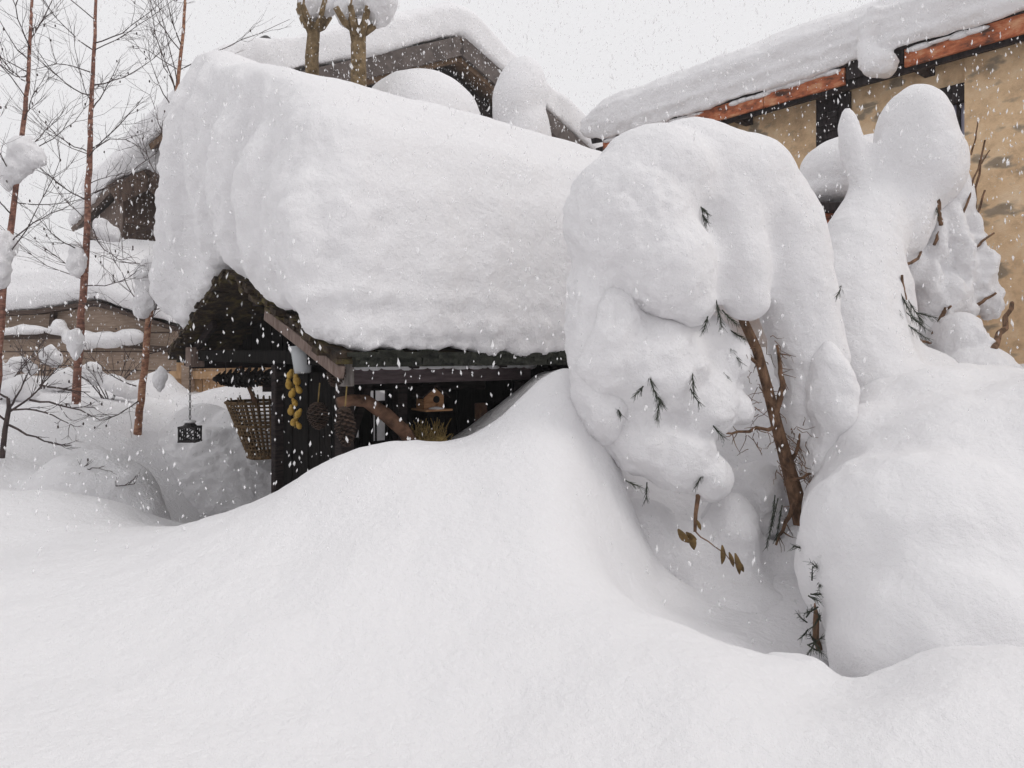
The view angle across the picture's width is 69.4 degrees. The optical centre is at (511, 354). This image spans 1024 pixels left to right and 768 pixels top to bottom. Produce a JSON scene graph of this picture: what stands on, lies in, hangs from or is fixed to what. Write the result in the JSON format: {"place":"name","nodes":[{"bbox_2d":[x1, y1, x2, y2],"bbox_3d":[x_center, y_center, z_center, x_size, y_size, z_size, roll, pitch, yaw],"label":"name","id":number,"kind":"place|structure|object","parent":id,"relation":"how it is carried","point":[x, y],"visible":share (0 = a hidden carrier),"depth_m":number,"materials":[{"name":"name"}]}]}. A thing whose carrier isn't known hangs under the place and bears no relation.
{"place":"outdoors","nodes":[
{"label":"outdoors","id":0,"kind":"place"},
{"bbox_2d":[0,0,875,251],"label":"sky","id":1,"kind":"structure","parent":0,"point":[700,27],"materials":[{"name":"white"}]},
{"bbox_2d":[0,347,1023,767],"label":"snow ground","id":2,"kind":"structure","parent":0,"point":[456,619],"depth_m":2.45,"materials":[{"name":"white snow"}]},
{"bbox_2d":[0,331,49,400],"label":"snowy bush","id":3,"kind":"object","parent":2,"relation":"on","point":[14,380],"visible":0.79,"depth_m":7.91,"materials":[{"name":"white snow"}]},
{"bbox_2d":[6,331,86,392],"bbox_3d":[-5.432,0.045,8.601,0.888,0.785,0.680,0,0,43],"label":"snowy bush","id":4,"kind":"object","parent":2,"relation":"on","point":[65,377],"visible":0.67,"depth_m":8.49,"materials":[{"name":"white snow"}]},
{"bbox_2d":[0,0,151,391],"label":"birch tree","id":5,"kind":"object","parent":2,"relation":"on","point":[22,144],"visible":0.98,"depth_m":6.52,"materials":[{"name":"brown plant"}]},
{"bbox_2d":[0,443,170,519],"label":"snow bank","id":6,"kind":"structure","parent":2,"relation":"on","point":[15,469],"depth_m":5.93,"materials":[{"name":"white snow"}]},
{"bbox_2d":[0,347,111,457],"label":"bare shrub","id":7,"kind":"object","parent":6,"relation":"on","point":[9,410],"visible":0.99,"depth_m":6.01,"materials":[{"name":"brown plant"}]},
{"bbox_2d":[77,458,116,474],"bbox_3d":[-3.354,0.886,5.854,0.429,0.129,0.102,0,0,6],"label":"dead stalk","id":8,"kind":"object","parent":6,"relation":"on","point":[93,467],"visible":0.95,"depth_m":5.88,"materials":[{"name":"brown plant"}]},
{"bbox_2d":[115,469,141,485],"bbox_3d":[-3.116,0.988,5.848,0.421,0.183,0.122,0,0,3],"label":"dead stalk","id":9,"kind":"object","parent":6,"relation":"on","point":[129,482],"visible":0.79,"depth_m":5.85,"materials":[{"name":"brown plant"}]},
{"bbox_2d":[2,300,182,379],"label":"wooden shed","id":10,"kind":"structure","parent":2,"relation":"on","point":[99,318],"depth_m":10.50,"materials":[{"name":"brown wood"}]},
{"bbox_2d":[4,319,143,349],"bbox_3d":[-6.240,-0.285,10.313,2.227,0.432,0.291,0,0,0],"label":"snow strip","id":11,"kind":"object","parent":10,"relation":"on","point":[125,336],"visible":0.76,"depth_m":10.23,"materials":[{"name":"white snow"}]},
{"bbox_2d":[6,238,175,322],"bbox_3d":[-6.962,-1.211,11.904,4.648,1.609,3.281,0,0,0],"label":"snow load","id":12,"kind":"object","parent":10,"relation":"on","point":[45,278],"visible":0.23,"depth_m":10.40,"materials":[{"name":"white snow"}]},
{"bbox_2d":[0,0,193,403],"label":"birch tree","id":13,"kind":"object","parent":2,"relation":"on","point":[76,344],"visible":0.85,"depth_m":7.34,"materials":[{"name":"brown plant"}]},
{"bbox_2d":[60,332,151,399],"bbox_3d":[-4.490,0.135,8.200,0.936,0.768,0.668,0,0,-23],"label":"snowy bush","id":14,"kind":"object","parent":2,"relation":"on","point":[107,381],"visible":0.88,"depth_m":8.08,"materials":[{"name":"white snow"}]},
{"bbox_2d":[71,169,159,240],"bbox_3d":[-7.856,-0.765,16.960,3.390,5.530,6.100,0,0,-37],"label":"chalet","id":15,"kind":"object","parent":2,"relation":"on","point":[124,204],"visible":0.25,"depth_m":14.32,"materials":[{"name":"brown wood"}]},
{"bbox_2d":[68,137,159,225],"bbox_3d":[-7.801,-3.076,16.923,3.532,2.461,6.314,0,0,-37],"label":"snow load","id":16,"kind":"object","parent":15,"relation":"on","point":[113,156],"visible":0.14,"depth_m":13.85,"materials":[{"name":"white snow"}]},
{"bbox_2d":[40,0,294,436],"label":"birch tree","id":17,"kind":"object","parent":2,"relation":"on","point":[143,301],"visible":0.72,"depth_m":7.17,"materials":[{"name":"brown plant"}]},
{"bbox_2d":[158,403,270,515],"bbox_3d":[-2.960,1.572,7.652,2.254,2.149,1.554,0,0,0],"label":"snow pile","id":18,"kind":"object","parent":2,"relation":"on","point":[220,448],"visible":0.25,"depth_m":7.05,"materials":[{"name":"white snow"}]},
{"bbox_2d":[167,348,269,391],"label":"board wall","id":19,"kind":"structure","parent":2,"relation":"on","point":[181,377],"depth_m":9.72,"materials":[{"name":"brown wood"}]},
{"bbox_2d":[224,366,270,459],"bbox_3d":[-2.192,0.494,6.344,0.530,0.803,0.553,0,0,0],"label":"wicker basket","id":20,"kind":"object","parent":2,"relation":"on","point":[251,448],"visible":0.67,"depth_m":6.12,"materials":[{"name":"brown wicker"}]},
{"bbox_2d":[131,371,384,440],"bbox_3d":[-3.083,1.009,8.966,3.976,1.620,1.234,0,0,5],"label":"snow drift","id":21,"kind":"object","parent":2,"relation":"on","point":[207,396],"visible":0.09,"depth_m":8.78,"materials":[{"name":"white snow"}]},
{"bbox_2d":[296,0,334,75],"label":"pollard tree","id":22,"kind":"object","parent":2,"relation":"on","point":[313,34],"visible":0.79,"depth_m":8.92,"materials":[{"name":"brown plant"}]},
{"bbox_2d":[333,0,397,86],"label":"pollard tree","id":23,"kind":"object","parent":2,"relation":"on","point":[371,14],"visible":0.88,"depth_m":8.72,"materials":[{"name":"brown plant"}]},
{"bbox_2d":[167,269,568,492],"bbox_3d":[-0.358,0.678,6.726,4.434,2.623,3.390,0,0,-40],"label":"garden hut","id":24,"kind":"object","parent":2,"relation":"on","point":[470,394],"visible":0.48,"depth_m":5.14,"materials":[{"name":"brown wood"}]},
{"bbox_2d":[177,366,201,442],"bbox_3d":[-2.724,0.410,6.260,0.146,0.651,0.148,0,0,0],"label":"lantern","id":25,"kind":"object","parent":24,"relation":"hanging from","point":[189,424],"visible":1,"depth_m":6.23,"materials":[{"name":"metal"}]},
{"bbox_2d":[212,362,270,387],"bbox_3d":[-2.137,0.166,5.935,0.170,0.211,1.462,0,0,-40],"label":"cone garland","id":26,"kind":"object","parent":24,"relation":"hanging from","point":[224,378],"visible":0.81,"depth_m":5.89,"materials":[{"name":"plant"}]},
{"bbox_2d":[285,368,301,428],"bbox_3d":[-1.413,0.261,4.788,0.086,0.431,0.246,0,0,-33],"label":"gourd garland","id":27,"kind":"object","parent":24,"relation":"hanging from","point":[289,385],"visible":0.98,"depth_m":4.76,"materials":[{"name":"plant"}]},
{"bbox_2d":[290,346,311,373],"bbox_3d":[-1.349,0.030,4.728,0.140,0.186,0.144,0,0,0],"label":"plastic tumbler","id":28,"kind":"object","parent":24,"relation":"hanging from","point":[299,358],"visible":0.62,"depth_m":4.67,"materials":[{"name":"white plastic"}]},
{"bbox_2d":[306,383,329,429],"bbox_3d":[-1.161,0.307,4.429,0.133,0.280,0.134,0,0,0],"label":"pine cone","id":29,"kind":"object","parent":24,"relation":"hanging from","point":[317,419],"visible":0.99,"depth_m":4.40,"materials":[{"name":"plant"}]},
{"bbox_2d":[326,364,345,386],"bbox_3d":[-1.021,0.052,4.293,0.119,0.270,0.118,0,0,0],"label":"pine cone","id":30,"kind":"object","parent":24,"relation":"hanging from","point":[333,379],"visible":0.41,"depth_m":4.27,"materials":[{"name":"plant"}]},
{"bbox_2d":[334,386,356,446],"bbox_3d":[-0.940,0.345,4.165,0.126,0.341,0.126,0,0,0],"label":"pine cone","id":31,"kind":"object","parent":24,"relation":"hanging from","point":[344,418],"visible":0.98,"depth_m":4.14,"materials":[{"name":"plant"}]},
{"bbox_2d":[336,394,417,440],"bbox_3d":[-0.813,0.446,4.630,0.606,0.417,0.098,0,0,-41],"label":"leaning log","id":32,"kind":"object","parent":24,"relation":"attached to","point":[388,417],"visible":0.8,"depth_m":4.59,"materials":[{"name":"brown wood"}]},
{"bbox_2d":[370,390,387,402],"bbox_3d":[-1.041,0.283,5.742,0.165,0.174,0.015,0,0,-40],"label":"window frame","id":33,"kind":"structure","parent":24,"relation":"in","point":[374,392],"depth_m":5.77,"materials":[{"name":"grey wood"}]},
{"bbox_2d":[371,413,387,442],"bbox_3d":[-1.031,0.560,5.750,0.139,0.241,0.015,0,0,-40],"label":"window frame","id":34,"kind":"structure","parent":24,"relation":"in","point":[372,416],"depth_m":5.72,"materials":[{"name":"brown wood"}]},
{"bbox_2d":[410,383,452,411],"bbox_3d":[-0.547,0.207,5.010,0.206,0.333,0.236,0,0,-33],"label":"birdhouse","id":35,"kind":"object","parent":24,"relation":"hanging from","point":[428,399],"visible":0.94,"depth_m":4.97,"materials":[{"name":"brown wood"}]},
{"bbox_2d":[354,365,536,370],"bbox_3d":[-0.412,0.078,5.016,1.548,0.067,0.095,0,0,-40],"label":"snow strip","id":36,"kind":"object","parent":24,"relation":"on","point":[440,367],"visible":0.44,"depth_m":4.93,"materials":[{"name":"white snow"}]},
{"bbox_2d":[148,50,766,356],"bbox_3d":[-0.230,-1.249,6.691,5.069,2.538,3.340,0,0,-40],"label":"snow load","id":37,"kind":"object","parent":24,"relation":"on","point":[305,197],"visible":0.66,"depth_m":4.58,"materials":[{"name":"white snow"}]},
{"bbox_2d":[149,35,588,149],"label":"barn","id":38,"kind":"structure","parent":2,"relation":"on","point":[482,69],"depth_m":13.87,"materials":[{"name":"brown wood"}]},
{"bbox_2d":[81,2,602,193],"bbox_3d":[-4.117,-5.293,17.818,9.643,2.809,10.231,0,0,-39],"label":"snow load","id":39,"kind":"object","parent":38,"relation":"on","point":[257,50],"visible":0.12,"depth_m":13.24,"materials":[{"name":"white snow"}]},
{"bbox_2d":[372,68,480,114],"bbox_3d":[-1.120,-1.514,9.612,1.771,4.273,1.587,0,0,0],"label":"snow mound","id":40,"kind":"object","parent":2,"relation":"on","point":[445,93],"visible":0.11,"depth_m":9.02,"materials":[{"name":"white snow"}]},
{"bbox_2d":[408,417,452,441],"bbox_3d":[-0.556,0.543,4.933,0.383,0.250,0.220,0,0,-42],"label":"straw bundle","id":41,"kind":"object","parent":2,"relation":"on","point":[437,435],"visible":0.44,"depth_m":4.91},
{"bbox_2d":[492,56,551,136],"bbox_3d":[0.175,-1.409,9.805,0.944,5.078,1.016,0,0,0],"label":"snow mound","id":42,"kind":"object","parent":2,"relation":"on","point":[510,85],"visible":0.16,"depth_m":9.50,"materials":[{"name":"white snow"}]},
{"bbox_2d":[562,117,859,552],"bbox_3d":[1.033,0.007,3.719,1.566,2.466,1.147,0,0,0],"label":"snow laden conifer","id":43,"kind":"object","parent":2,"relation":"on","point":[719,163],"visible":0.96,"depth_m":3.60,"materials":[{"name":"white snow"}]},
{"bbox_2d":[677,494,743,573],"bbox_3d":[0.969,0.844,3.646,0.322,0.445,0.136,0,0,0],"label":"withered sprig","id":44,"kind":"object","parent":43,"relation":"hanging from","point":[689,538],"visible":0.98,"depth_m":3.60,"materials":[{"name":"brown plant"}]},
{"bbox_2d":[591,11,1023,363],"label":"stone house","id":45,"kind":"structure","parent":2,"relation":"on","point":[950,57],"depth_m":6.53,"materials":[{"name":"beige stone"}]},
{"bbox_2d":[603,112,702,142],"bbox_3d":[1.665,-2.735,8.921,0.057,0.070,1.550,0,0,-40],"label":"snow crust","id":46,"kind":"object","parent":45,"relation":"on","point":[608,140],"visible":0.33,"depth_m":8.58,"materials":[{"name":"white snow"}]},
{"bbox_2d":[729,69,840,105],"bbox_3d":[2.764,-2.737,7.595,0.057,0.075,1.255,0,0,-40],"label":"snow crust","id":47,"kind":"object","parent":45,"relation":"on","point":[790,85],"visible":0.98,"depth_m":7.57,"materials":[{"name":"white snow"}]},
{"bbox_2d":[580,0,1023,138],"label":"snow load","id":48,"kind":"object","parent":45,"relation":"on","point":[800,40],"visible":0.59,"depth_m":7.34,"materials":[{"name":"white snow"}]},
{"bbox_2d":[905,25,989,51],"bbox_3d":[3.752,-2.730,6.402,0.057,0.068,0.677,0,0,-40],"label":"snow crust","id":49,"kind":"object","parent":45,"relation":"on","point":[958,35],"visible":1,"depth_m":6.34,"materials":[{"name":"white snow"}]},
{"bbox_2d":[953,103,963,134],"bbox_3d":[4.110,-2.139,6.813,0.075,0.364,0.216,0,0,-40],"label":"window","id":50,"kind":"structure","parent":45,"relation":"in","point":[959,111],"depth_m":6.78,"materials":[{"name":"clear glass"}]},
{"bbox_2d":[795,556,827,660],"bbox_3d":[1.337,1.028,3.115,0.228,0.496,0.458,0,0,29],"label":"buried shrub","id":51,"kind":"object","parent":2,"relation":"on","point":[818,630],"visible":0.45,"depth_m":3.01,"materials":[{"name":"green plant"}]},
{"bbox_2d":[630,492,1016,675],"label":"snow bank","id":52,"kind":"structure","parent":2,"relation":"on","point":[747,590],"depth_m":3.81,"materials":[{"name":"white snow"}]},
{"bbox_2d":[800,133,873,223],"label":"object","id":53,"kind":"structure","parent":2,"relation":"on","point":[812,165],"depth_m":5.70,"materials":[{"name":"white"}]},
{"bbox_2d":[794,363,1023,677],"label":"snow bank","id":54,"kind":"structure","parent":2,"relation":"on","point":[916,546],"depth_m":2.82,"materials":[{"name":"white snow"}]},
{"bbox_2d":[828,84,1023,386],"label":"snow laden conifer","id":55,"kind":"object","parent":2,"relation":"on","point":[877,343],"visible":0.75,"depth_m":4.72,"materials":[{"name":"white snow"}]},
{"bbox_2d":[0,0,1023,644],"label":"falling snow","id":56,"kind":"structure","parent":0,"point":[902,20],"depth_m":3.95,"materials":[{"name":"white snow"}]}
]}

